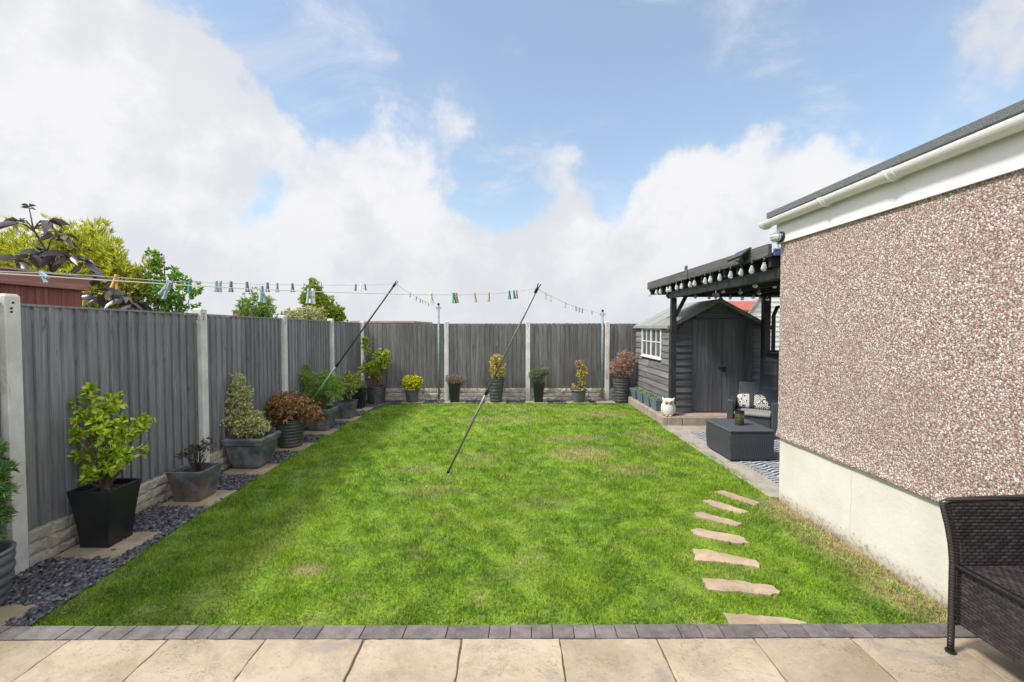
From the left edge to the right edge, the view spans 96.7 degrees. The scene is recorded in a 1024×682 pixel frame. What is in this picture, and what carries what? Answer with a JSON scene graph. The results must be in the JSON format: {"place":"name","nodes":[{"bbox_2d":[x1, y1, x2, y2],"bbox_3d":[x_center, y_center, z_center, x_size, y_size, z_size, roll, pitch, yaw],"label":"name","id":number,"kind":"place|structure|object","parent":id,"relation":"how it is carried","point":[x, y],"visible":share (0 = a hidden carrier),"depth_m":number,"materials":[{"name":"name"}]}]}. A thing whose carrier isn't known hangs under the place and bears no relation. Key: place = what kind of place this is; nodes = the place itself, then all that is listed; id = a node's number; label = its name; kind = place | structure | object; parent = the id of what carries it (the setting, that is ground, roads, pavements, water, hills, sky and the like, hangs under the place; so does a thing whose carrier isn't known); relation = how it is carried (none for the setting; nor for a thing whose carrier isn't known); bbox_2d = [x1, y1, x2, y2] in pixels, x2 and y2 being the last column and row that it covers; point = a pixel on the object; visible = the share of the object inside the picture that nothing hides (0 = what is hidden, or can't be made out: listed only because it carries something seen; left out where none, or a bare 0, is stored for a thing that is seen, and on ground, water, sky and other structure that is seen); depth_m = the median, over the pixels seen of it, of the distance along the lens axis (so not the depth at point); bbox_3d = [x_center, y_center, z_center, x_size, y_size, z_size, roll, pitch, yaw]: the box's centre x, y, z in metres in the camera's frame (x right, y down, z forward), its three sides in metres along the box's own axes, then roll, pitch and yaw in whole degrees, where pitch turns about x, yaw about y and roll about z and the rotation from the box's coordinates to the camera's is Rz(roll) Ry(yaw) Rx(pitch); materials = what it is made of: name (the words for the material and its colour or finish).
{"place":"outdoors","nodes":[
{"label":"outdoors","id":0,"kind":"place"},
{"bbox_2d":[0,266,92,309],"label":"neighbour shed","id":1,"kind":"structure","parent":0,"point":[53,291],"depth_m":4.18,"materials":[{"name":"red wood"}]},
{"bbox_2d":[232,310,261,318],"bbox_3d":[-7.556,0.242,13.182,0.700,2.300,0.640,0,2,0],"label":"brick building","id":2,"kind":"structure","parent":0,"point":[235,313],"depth_m":12.85,"materials":[{"name":"red brick"}]},
{"bbox_2d":[30,401,627,625],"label":"border soil","id":3,"kind":"structure","parent":0,"point":[150,528],"depth_m":4.48,"materials":[{"name":"soil"}]},
{"bbox_2d":[0,605,37,625],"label":"paving slab","id":4,"kind":"structure","parent":3,"relation":"on","point":[7,612],"depth_m":2.85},
{"bbox_2d":[0,438,23,605],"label":"potted conifer","id":5,"kind":"object","parent":4,"relation":"on","point":[7,559],"visible":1,"depth_m":2.92,"materials":[{"name":"green plant"}]},
{"bbox_2d":[52,532,161,560],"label":"paving slab","id":6,"kind":"structure","parent":3,"relation":"on","point":[121,547],"depth_m":3.64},
{"bbox_2d":[66,382,156,547],"bbox_3d":[-3.342,0.994,3.774,0.627,1.336,0.503,1,2,17],"label":"potted shrub","id":7,"kind":"object","parent":6,"relation":"on","point":[103,503],"visible":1,"depth_m":3.67,"materials":[{"name":"green plant"}]},
{"bbox_2d":[160,490,236,509],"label":"paving slab","id":8,"kind":"structure","parent":3,"relation":"on","point":[209,501],"depth_m":4.64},
{"bbox_2d":[166,436,222,501],"bbox_3d":[-3.291,1.313,4.749,0.439,0.638,0.358,0,2,0],"label":"potted shrub","id":9,"kind":"object","parent":8,"relation":"on","point":[195,481],"visible":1,"depth_m":4.67,"materials":[{"name":"grey plant"}]},
{"bbox_2d":[223,463,280,476],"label":"paving slab","id":10,"kind":"structure","parent":3,"relation":"on","point":[265,468],"depth_m":5.64,"materials":[{"name":"beige stone"}]},
{"bbox_2d":[219,370,280,468],"bbox_3d":[-3.375,0.981,5.812,0.617,1.236,0.508,0,2,0],"label":"potted shrub","id":11,"kind":"object","parent":10,"relation":"on","point":[253,446],"visible":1,"depth_m":5.71,"materials":[{"name":"green plant"}]},
{"bbox_2d":[275,443,313,452],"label":"paving slab","id":12,"kind":"structure","parent":3,"relation":"on","point":[301,447],"depth_m":6.66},
{"bbox_2d":[263,390,324,448],"bbox_3d":[-3.340,1.151,6.775,1.100,0.837,0.666,1,2,18],"label":"potted shrub","id":13,"kind":"object","parent":12,"relation":"on","point":[287,418],"visible":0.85,"depth_m":6.68,"materials":[{"name":"brown plant"}]},
{"bbox_2d":[303,280,397,413],"bbox_3d":[-2.392,0.213,6.469,2.046,2.053,0.039,1,2,28],"label":"washing line prop","id":14,"kind":"object","parent":13,"relation":"in","point":[350,346],"visible":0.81,"depth_m":6.38,"materials":[{"name":"black metal"}]},
{"bbox_2d":[2,400,627,626],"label":"slate chippings","id":15,"kind":"object","parent":3,"relation":"on","point":[40,587],"visible":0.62,"depth_m":3.41,"materials":[{"name":"grey gravel"}]},
{"bbox_2d":[609,349,636,402],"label":"potted shrub","id":16,"kind":"object","parent":15,"relation":"on","point":[621,383],"visible":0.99,"depth_m":10.69,"materials":[{"name":"red plant"}]},
{"bbox_2d":[304,428,338,435],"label":"paving slab","id":17,"kind":"structure","parent":3,"relation":"on","point":[327,432],"depth_m":7.67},
{"bbox_2d":[297,364,346,430],"bbox_3d":[-3.327,0.950,7.935,1.016,1.166,0.712,0,2,15],"label":"potted shrub","id":18,"kind":"object","parent":17,"relation":"on","point":[327,409],"visible":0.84,"depth_m":7.81,"materials":[{"name":"green plant"}]},
{"bbox_2d":[335,416,360,421],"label":"paving slab","id":19,"kind":"structure","parent":3,"relation":"on","point":[354,418],"depth_m":8.74,"materials":[{"name":"beige stone"}]},
{"bbox_2d":[330,370,362,418],"bbox_3d":[-3.229,1.028,8.904,0.606,0.949,0.485,0,2,0],"label":"potted shrub","id":20,"kind":"object","parent":19,"relation":"on","point":[347,407],"visible":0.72,"depth_m":8.83,"materials":[{"name":"green plant"}]},
{"bbox_2d":[356,407,373,411],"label":"paving slab","id":21,"kind":"structure","parent":3,"relation":"on","point":[366,408],"depth_m":9.80,"materials":[{"name":"beige stone"}]},
{"bbox_2d":[351,380,366,408],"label":"potted shrub","id":22,"kind":"object","parent":21,"relation":"on","point":[360,395],"visible":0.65,"depth_m":9.88,"materials":[{"name":"black plastic"}]},
{"bbox_2d":[358,336,394,404],"bbox_3d":[-3.168,0.674,10.654,0.825,1.594,0.516,0,2,0],"label":"potted shrub","id":23,"kind":"object","parent":3,"relation":"on","point":[376,392],"visible":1,"depth_m":10.55,"materials":[{"name":"green plant"}]},
{"bbox_2d":[401,400,424,403],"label":"paving slab","id":24,"kind":"structure","parent":3,"relation":"on","point":[418,401],"depth_m":10.70,"materials":[{"name":"beige stone"}]},
{"bbox_2d":[401,374,423,402],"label":"potted shrub","id":25,"kind":"object","parent":24,"relation":"on","point":[411,384],"visible":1,"depth_m":10.69,"materials":[{"name":"yellow plant"}]},
{"bbox_2d":[435,303,440,400],"bbox_3d":[-1.755,0.290,10.907,0.140,2.385,0.068,0,2,0],"label":"washing line pole","id":26,"kind":"object","parent":3,"relation":"on","point":[438,307],"visible":0.84,"depth_m":10.89,"materials":[{"name":"metal"}]},
{"bbox_2d":[0,271,601,313],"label":"washing line","id":27,"kind":"object","parent":26,"relation":"attached to","point":[204,282],"visible":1,"depth_m":2.08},
{"bbox_2d":[39,271,49,283],"bbox_3d":[-2.094,-0.291,2.035,0.075,0.036,0.018,35,11,21],"label":"clothes peg","id":28,"kind":"object","parent":27,"relation":"attached to","point":[44,278],"visible":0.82,"depth_m":2.03,"materials":[{"name":"blue plastic"}]},
{"bbox_2d":[110,274,118,288],"bbox_3d":[-2.060,-0.309,2.363,0.018,0.075,0.036,-1,-11,15],"label":"clothes peg","id":29,"kind":"object","parent":27,"relation":"attached to","point":[116,276],"visible":0.89,"depth_m":2.36,"materials":[{"name":"orange plastic"}]},
{"bbox_2d":[158,280,172,298],"bbox_3d":[-1.318,-0.198,1.732,0.036,0.075,0.018,44,16,11],"label":"clothes peg","id":30,"kind":"object","parent":27,"relation":"attached to","point":[166,287],"visible":1,"depth_m":1.73,"materials":[{"name":"blue plastic"}]},
{"bbox_2d":[187,280,191,291],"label":"clothes peg","id":31,"kind":"object","parent":27,"relation":"attached to","point":[189,288],"visible":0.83,"depth_m":2.81,"materials":[{"name":"teal plastic"}]},
{"bbox_2d":[213,281,218,291],"bbox_3d":[-1.965,-0.362,3.024,0.018,0.075,0.036,3,2,6],"label":"clothes peg","id":32,"kind":"object","parent":27,"relation":"hanging from","point":[216,288],"visible":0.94,"depth_m":3.02,"materials":[{"name":"blue plastic"}]},
{"bbox_2d":[218,281,221,291],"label":"clothes peg","id":33,"kind":"object","parent":27,"relation":"hanging from","point":[220,284],"visible":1,"depth_m":3.05,"materials":[{"name":"blue plastic"}]},
{"bbox_2d":[228,281,233,291],"bbox_3d":[-1.946,-0.376,3.152,0.018,0.075,0.036,3,2,13],"label":"clothes peg","id":34,"kind":"object","parent":27,"relation":"attached to","point":[230,285],"visible":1,"depth_m":3.15,"materials":[{"name":"blue plastic"}]},
{"bbox_2d":[245,282,249,291],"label":"clothes peg","id":35,"kind":"object","parent":27,"relation":"attached to","point":[247,285],"visible":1,"depth_m":3.30,"materials":[{"name":"blue plastic"}]},
{"bbox_2d":[258,286,266,302],"bbox_3d":[-1.119,-0.208,2.036,0.018,0.075,0.036,-7,-5,21],"label":"clothes peg","id":36,"kind":"object","parent":27,"relation":"hanging from","point":[261,293],"visible":1,"depth_m":2.03,"materials":[{"name":"blue plastic"}]},
{"bbox_2d":[306,288,313,303],"bbox_3d":[-0.997,-0.221,2.239,0.018,0.075,0.036,-3,0,34],"label":"clothes peg","id":37,"kind":"object","parent":27,"relation":"hanging from","point":[308,295],"visible":1,"depth_m":2.23,"materials":[{"name":"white plastic"}]},
{"bbox_2d":[309,288,315,303],"bbox_3d":[-0.989,-0.223,2.257,0.018,0.075,0.036,5,-1,19],"label":"clothes peg","id":38,"kind":"object","parent":27,"relation":"hanging from","point":[313,293],"visible":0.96,"depth_m":2.25,"materials":[{"name":"white plastic"}]},
{"bbox_2d":[429,292,433,303],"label":"clothes peg","id":39,"kind":"object","parent":27,"relation":"hanging from","point":[431,295],"visible":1,"depth_m":3.01,"materials":[{"name":"white plastic"}]},
{"bbox_2d":[452,293,456,302],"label":"clothes peg","id":40,"kind":"object","parent":27,"relation":"hanging from","point":[453,297],"visible":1,"depth_m":3.20,"materials":[{"name":"green plastic"}]},
{"bbox_2d":[443,400,465,403],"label":"paving slab","id":41,"kind":"structure","parent":3,"relation":"on","point":[459,402],"depth_m":10.70,"materials":[{"name":"beige stone"}]},
{"bbox_2d":[443,374,466,401],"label":"potted shrub","id":42,"kind":"object","parent":41,"relation":"on","point":[454,385],"visible":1,"depth_m":10.69,"materials":[{"name":"black plastic"}]},
{"bbox_2d":[485,400,505,403],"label":"paving slab","id":43,"kind":"structure","parent":3,"relation":"on","point":[503,401],"depth_m":10.70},
{"bbox_2d":[487,354,505,402],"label":"potted shrub","id":44,"kind":"object","parent":43,"relation":"on","point":[496,391],"visible":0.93,"depth_m":10.70,"materials":[{"name":"grey plant"}]},
{"bbox_2d":[525,400,547,403],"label":"paving slab","id":45,"kind":"structure","parent":3,"relation":"on","point":[532,401],"depth_m":10.78,"materials":[{"name":"beige stone"}]},
{"bbox_2d":[528,366,550,401],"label":"potted shrub","id":46,"kind":"object","parent":45,"relation":"on","point":[538,386],"visible":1,"depth_m":10.71,"materials":[{"name":"green plant"}]},
{"bbox_2d":[565,400,589,403],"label":"paving slab","id":47,"kind":"structure","parent":3,"relation":"on","point":[571,401],"depth_m":10.70,"materials":[{"name":"beige stone"}]},
{"bbox_2d":[570,360,587,402],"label":"potted shrub","id":48,"kind":"object","parent":47,"relation":"on","point":[578,392],"visible":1,"depth_m":10.74,"materials":[{"name":"yellow plant"}]},
{"bbox_2d":[595,400,614,403],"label":"paving slab","id":49,"kind":"structure","parent":3,"relation":"on","point":[604,401],"depth_m":10.84,"materials":[{"name":"beige stone"}]},
{"bbox_2d":[600,310,603,400],"bbox_3d":[2.169,0.366,10.926,0.140,2.233,0.068,0,2,0],"label":"washing line pole","id":50,"kind":"object","parent":49,"relation":"on","point":[602,336],"visible":0.9,"depth_m":10.91,"materials":[{"name":"metal"}]},
{"bbox_2d":[31,402,947,627],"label":"lawn","id":51,"kind":"structure","parent":0,"point":[521,576],"depth_m":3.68,"materials":[{"name":"green plant"}]},
{"bbox_2d":[64,404,921,626],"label":"dry clippings","id":52,"kind":"object","parent":51,"relation":"on","point":[526,529],"visible":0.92,"depth_m":3.53,"materials":[{"name":"beige plant"}]},
{"bbox_2d":[447,283,540,472],"bbox_3d":[-0.268,0.546,4.941,0.039,2.218,1.679,-1,2,-39],"label":"washing line prop","id":53,"kind":"object","parent":51,"relation":"on","point":[493,378],"visible":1,"depth_m":4.87,"materials":[{"name":"grey metal"}]},
{"bbox_2d":[130,411,913,624],"bbox_3d":[0.030,1.583,6.205,5.274,0.042,7.518,0,2,0],"label":"clover","id":54,"kind":"object","parent":51,"relation":"on","point":[547,531],"visible":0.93,"depth_m":3.24,"materials":[{"name":"green plant"}]},
{"bbox_2d":[694,512,741,527],"bbox_3d":[1.909,1.676,4.241,0.418,0.048,0.135,2,2,41],"label":"stepping stone","id":55,"kind":"object","parent":51,"relation":"in","point":[709,517],"visible":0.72,"depth_m":4.22,"materials":[{"name":"beige stone"}]},
{"bbox_2d":[690,528,749,544],"bbox_3d":[1.770,1.686,3.893,0.466,0.048,0.161,1,2,27],"label":"stepping stone","id":56,"kind":"object","parent":51,"relation":"on","point":[720,536],"visible":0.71,"depth_m":3.87,"materials":[{"name":"beige stone"}]},
{"bbox_2d":[703,500,747,514],"bbox_3d":[2.116,1.667,4.533,0.141,0.048,0.429,-2,2,-43],"label":"stepping stone","id":57,"kind":"object","parent":51,"relation":"on","point":[719,505],"visible":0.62,"depth_m":4.52,"materials":[{"name":"beige stone"}]},
{"bbox_2d":[692,548,759,568],"bbox_3d":[1.650,1.698,3.532,0.471,0.048,0.201,0,2,13],"label":"stepping stone","id":58,"kind":"object","parent":51,"relation":"on","point":[702,555],"visible":0.73,"depth_m":3.50,"materials":[{"name":"beige stone"}]},
{"bbox_2d":[714,490,759,505],"bbox_3d":[2.362,1.659,4.777,0.135,0.048,0.453,-1,2,-33],"label":"stepping stone","id":59,"kind":"object","parent":51,"relation":"in","point":[727,494],"visible":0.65,"depth_m":4.76,"materials":[{"name":"beige stone"}]},
{"bbox_2d":[702,577,780,596],"bbox_3d":[1.576,1.710,3.134,0.485,0.048,0.158,0,2,9],"label":"stepping stone","id":60,"kind":"object","parent":51,"relation":"on","point":[719,585],"visible":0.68,"depth_m":3.11,"materials":[{"name":"beige stone"}]},
{"bbox_2d":[723,612,806,624],"bbox_3d":[1.543,1.721,2.763,0.484,0.048,0.171,0,2,0],"label":"stepping stone","id":61,"kind":"object","parent":51,"relation":"in","point":[746,619],"visible":0.35,"depth_m":2.77,"materials":[{"name":"beige stone"}]},
{"bbox_2d":[780,518,946,612],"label":"weeds","id":62,"kind":"object","parent":51,"relation":"on","point":[875,576],"visible":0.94,"depth_m":3.35,"materials":[{"name":"green plant"}]},
{"bbox_2d":[0,627,1023,681],"bbox_3d":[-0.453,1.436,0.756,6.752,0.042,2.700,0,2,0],"label":"patio","id":63,"kind":"structure","parent":0,"point":[644,660],"depth_m":1.96,"materials":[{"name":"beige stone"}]},
{"bbox_2d":[0,623,978,640],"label":"paver edging","id":64,"kind":"object","parent":63,"relation":"on","point":[462,632],"visible":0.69,"depth_m":2.15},
{"bbox_2d":[938,494,1023,666],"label":"rattan sofa","id":65,"kind":"object","parent":63,"relation":"on","point":[985,538],"visible":1,"depth_m":1.98,"materials":[{"name":"black wicker"}]},
{"bbox_2d":[0,0,1023,323],"label":"sky","id":66,"kind":"structure","parent":0,"point":[592,153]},
{"bbox_2d":[662,425,778,498],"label":"concrete path","id":67,"kind":"structure","parent":0,"point":[768,487],"depth_m":6.00,"materials":[{"name":"grey concrete"}]},
{"bbox_2d":[691,432,779,483],"bbox_3d":[3.944,1.589,6.269,1.840,0.006,2.840,0,2,0],"label":"outdoor rug","id":68,"kind":"object","parent":67,"relation":"on","point":[769,469],"visible":0.14,"depth_m":5.93,"materials":[{"name":"grey fabric"}]},
{"bbox_2d":[705,419,774,460],"bbox_3d":[3.173,1.375,6.389,0.602,0.413,0.766,0,2,0],"label":"coffee table","id":69,"kind":"object","parent":68,"relation":"on","point":[732,441],"visible":1,"depth_m":6.03,"materials":[{"name":"wicker"}]},
{"bbox_2d":[735,410,744,424],"bbox_3d":[3.173,1.071,6.350,0.124,0.198,0.124,0,2,0],"label":"candle jar","id":70,"kind":"object","parent":69,"relation":"on","point":[739,417],"visible":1,"depth_m":6.30,"materials":[{"name":"green glass"}]},
{"bbox_2d":[727,381,777,437],"bbox_3d":[4.089,1.125,7.685,0.740,0.792,0.796,1,2,33],"label":"sofa","id":71,"kind":"object","parent":68,"relation":"on","point":[767,418],"visible":0.54,"depth_m":7.45,"materials":[{"name":"plastic"}]},
{"bbox_2d":[737,394,753,407],"bbox_3d":[4.007,1.024,7.766,0.310,0.250,0.120,1,-14,25],"label":"cushion","id":72,"kind":"object","parent":71,"relation":"on","point":[745,400],"visible":0.95,"depth_m":7.73,"materials":[{"name":"white fabric"}]},
{"bbox_2d":[754,395,769,409],"bbox_3d":[4.201,1.028,7.642,0.310,0.250,0.120,1,-14,39],"label":"cushion","id":73,"kind":"object","parent":71,"relation":"on","point":[760,402],"visible":0.83,"depth_m":7.61,"materials":[{"name":"white fabric"}]},
{"bbox_2d":[759,350,778,410],"bbox_3d":[4.468,0.853,7.669,0.537,1.400,0.537,1,2,35],"label":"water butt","id":74,"kind":"object","parent":67,"relation":"on","point":[769,378],"visible":0.35,"depth_m":7.53,"materials":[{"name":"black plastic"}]},
{"bbox_2d":[727,301,755,311],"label":"red roofed building","id":75,"kind":"structure","parent":0,"point":[746,306],"depth_m":17.34,"materials":[{"name":"tile"}]},
{"label":"ground","id":76,"kind":"structure","parent":0,"visible":0},
{"bbox_2d":[0,203,153,310],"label":"dark elder","id":77,"kind":"object","parent":76,"relation":"on","point":[49,259],"visible":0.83,"depth_m":5.23,"materials":[{"name":"purple plant"}]},
{"bbox_2d":[0,212,157,309],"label":"golden conifer","id":78,"kind":"object","parent":76,"relation":"on","point":[108,258],"visible":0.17,"depth_m":6.40,"materials":[{"name":"yellow plant"}]},
{"bbox_2d":[120,247,204,314],"bbox_3d":[-5.312,0.089,6.970,1.065,3.053,1.066,2,2,44],"label":"green shrub","id":79,"kind":"object","parent":76,"relation":"on","point":[157,300],"visible":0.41,"depth_m":6.90,"materials":[{"name":"green plant"}]},
{"bbox_2d":[0,294,360,574],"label":"board fence","id":80,"kind":"object","parent":76,"relation":"on","point":[169,371],"visible":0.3,"depth_m":4.34,"materials":[{"name":"wood"}]},
{"bbox_2d":[235,286,282,317],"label":"willow shrub","id":81,"kind":"object","parent":76,"relation":"on","point":[262,309],"visible":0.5,"depth_m":8.90,"materials":[{"name":"green plant"}]},
{"bbox_2d":[280,305,328,321],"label":"variegated shrub","id":82,"kind":"object","parent":76,"relation":"on","point":[297,313],"visible":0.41,"depth_m":9.23,"materials":[{"name":"green plant"}]},
{"bbox_2d":[298,277,347,321],"bbox_3d":[-4.935,-0.114,11.963,1.625,3.151,1.284,0,2,0],"label":"yellow conifer","id":83,"kind":"object","parent":76,"relation":"on","point":[322,299],"visible":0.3,"depth_m":11.84,"materials":[{"name":"green plant"}]},
{"bbox_2d":[350,321,431,323],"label":"outbuilding","id":84,"kind":"structure","parent":76,"relation":"on","point":[396,322],"depth_m":14.62,"materials":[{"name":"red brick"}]},
{"bbox_2d":[360,321,636,400],"bbox_3d":[1.283,0.505,11.075,9.923,1.965,0.106,0,2,0],"label":"board fence","id":85,"kind":"object","parent":76,"relation":"on","point":[558,350],"visible":0.42,"depth_m":11.05,"materials":[{"name":"wood"}]},
{"bbox_2d":[628,394,726,425],"bbox_3d":[3.980,1.415,9.638,2.500,0.176,2.754,0,2,0],"label":"shed base","id":86,"kind":"object","parent":76,"relation":"on","point":[688,418],"visible":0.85,"depth_m":8.39,"materials":[{"name":"stone"}]},
{"bbox_2d":[630,387,642,398],"bbox_3d":[2.861,1.170,10.395,0.214,0.274,0.444,0,2,0],"label":"planter trough","id":87,"kind":"object","parent":86,"relation":"on","point":[634,393],"visible":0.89,"depth_m":10.33,"materials":[{"name":"grey plastic"}]},
{"bbox_2d":[636,389,650,402],"bbox_3d":[2.871,1.189,9.879,0.229,0.267,0.437,0,2,0],"label":"planter trough","id":88,"kind":"object","parent":86,"relation":"on","point":[640,396],"visible":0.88,"depth_m":9.85,"materials":[{"name":"grey plastic"}]},
{"bbox_2d":[643,393,657,406],"bbox_3d":[2.872,1.208,9.414,0.227,0.259,0.406,0,2,0],"label":"planter trough","id":89,"kind":"object","parent":86,"relation":"on","point":[646,399],"visible":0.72,"depth_m":9.36,"materials":[{"name":"grey ceramic"}]},
{"bbox_2d":[649,397,661,410],"bbox_3d":[2.867,1.225,8.954,0.214,0.254,0.406,0,2,0],"label":"planter trough","id":90,"kind":"object","parent":86,"relation":"on","point":[655,402],"visible":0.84,"depth_m":8.85,"materials":[{"name":"grey ceramic"}]},
{"bbox_2d":[661,397,675,416],"bbox_3d":[2.888,1.205,8.409,0.260,0.344,0.223,0,2,15],"label":"owl ornament","id":91,"kind":"object","parent":86,"relation":"on","point":[668,407],"visible":1,"depth_m":8.34,"materials":[{"name":"white ceramic"}]},
{"bbox_2d":[633,297,760,411],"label":"garden shed","id":92,"kind":"structure","parent":86,"relation":"on","point":[718,345],"depth_m":8.67,"materials":[{"name":"grey wood"}]},
{"bbox_2d":[641,328,661,359],"bbox_3d":[2.982,0.041,9.779,0.046,0.647,1.360,0,2,0],"label":"window","id":93,"kind":"structure","parent":92,"relation":"in","point":[651,344],"depth_m":9.75,"materials":[{"name":"white paint"}]},
{"bbox_2d":[692,319,722,411],"bbox_3d":[3.717,0.470,8.672,0.567,1.765,0.024,0,2,0],"label":"door","id":94,"kind":"structure","parent":92,"relation":"in","point":[707,334],"depth_m":8.66,"materials":[{"name":"grey wood"}]},
{"bbox_2d":[718,319,752,411],"bbox_3d":[4.251,0.470,8.661,0.645,1.765,0.052,0,2,0],"label":"door","id":95,"kind":"structure","parent":92,"relation":"in","point":[737,340],"depth_m":8.66,"materials":[{"name":"grey wood"}]},
{"bbox_2d":[647,244,780,414],"bbox_3d":[4.503,0.185,7.118,3.435,2.770,4.660,0,2,0],"label":"pergola","id":96,"kind":"object","parent":86,"relation":"on","point":[767,280],"visible":0.41,"depth_m":7.20,"materials":[{"name":"black wood"}]},
{"bbox_2d":[648,249,778,295],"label":"festoon lights","id":97,"kind":"object","parent":96,"relation":"hanging from","point":[740,273],"visible":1,"depth_m":6.33,"materials":[{"name":"white"}]},
{"bbox_2d":[712,293,719,298],"bbox_3d":[2.955,-0.730,6.593,0.103,0.256,0.032,0,2,0],"label":"hanging heart","id":98,"kind":"object","parent":96,"relation":"hanging from","point":[715,295],"visible":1,"depth_m":6.58,"materials":[{"name":"purple"}]},
{"bbox_2d":[694,284,776,300],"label":"festoon lights","id":99,"kind":"object","parent":96,"relation":"hanging from","point":[741,292],"visible":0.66,"depth_m":7.99,"materials":[{"name":"white"}]},
{"bbox_2d":[727,247,751,264],"bbox_3d":[2.738,-1.014,5.503,0.156,0.196,0.451,0,2,-7],"label":"solar panel","id":100,"kind":"object","parent":96,"relation":"attached to","point":[739,254],"visible":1,"depth_m":5.46,"materials":[{"name":"grey glass"}]},
{"bbox_2d":[748,297,779,349],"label":"white outbuilding","id":101,"kind":"structure","parent":76,"relation":"on","point":[755,310],"depth_m":12.99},
{"bbox_2d":[771,305,779,349],"bbox_3d":[5.150,0.418,8.239,0.943,2.215,0.084,0,2,0],"label":"drainpipe","id":102,"kind":"object","parent":101,"relation":"attached to","point":[773,324],"visible":0.28,"depth_m":8.19,"materials":[{"name":"black plastic"}]},
{"bbox_2d":[758,99,1023,607],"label":"garage","id":103,"kind":"structure","parent":76,"relation":"on","point":[901,378],"depth_m":3.17,"materials":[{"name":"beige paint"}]},
{"bbox_2d":[770,232,784,247],"bbox_3d":[2.691,-1.029,4.622,0.132,0.159,0.150,0,2,0],"label":"bulkhead light","id":104,"kind":"object","parent":103,"relation":"attached to","point":[778,237],"visible":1,"depth_m":4.58,"materials":[{"name":"white plastic"}]}
]}

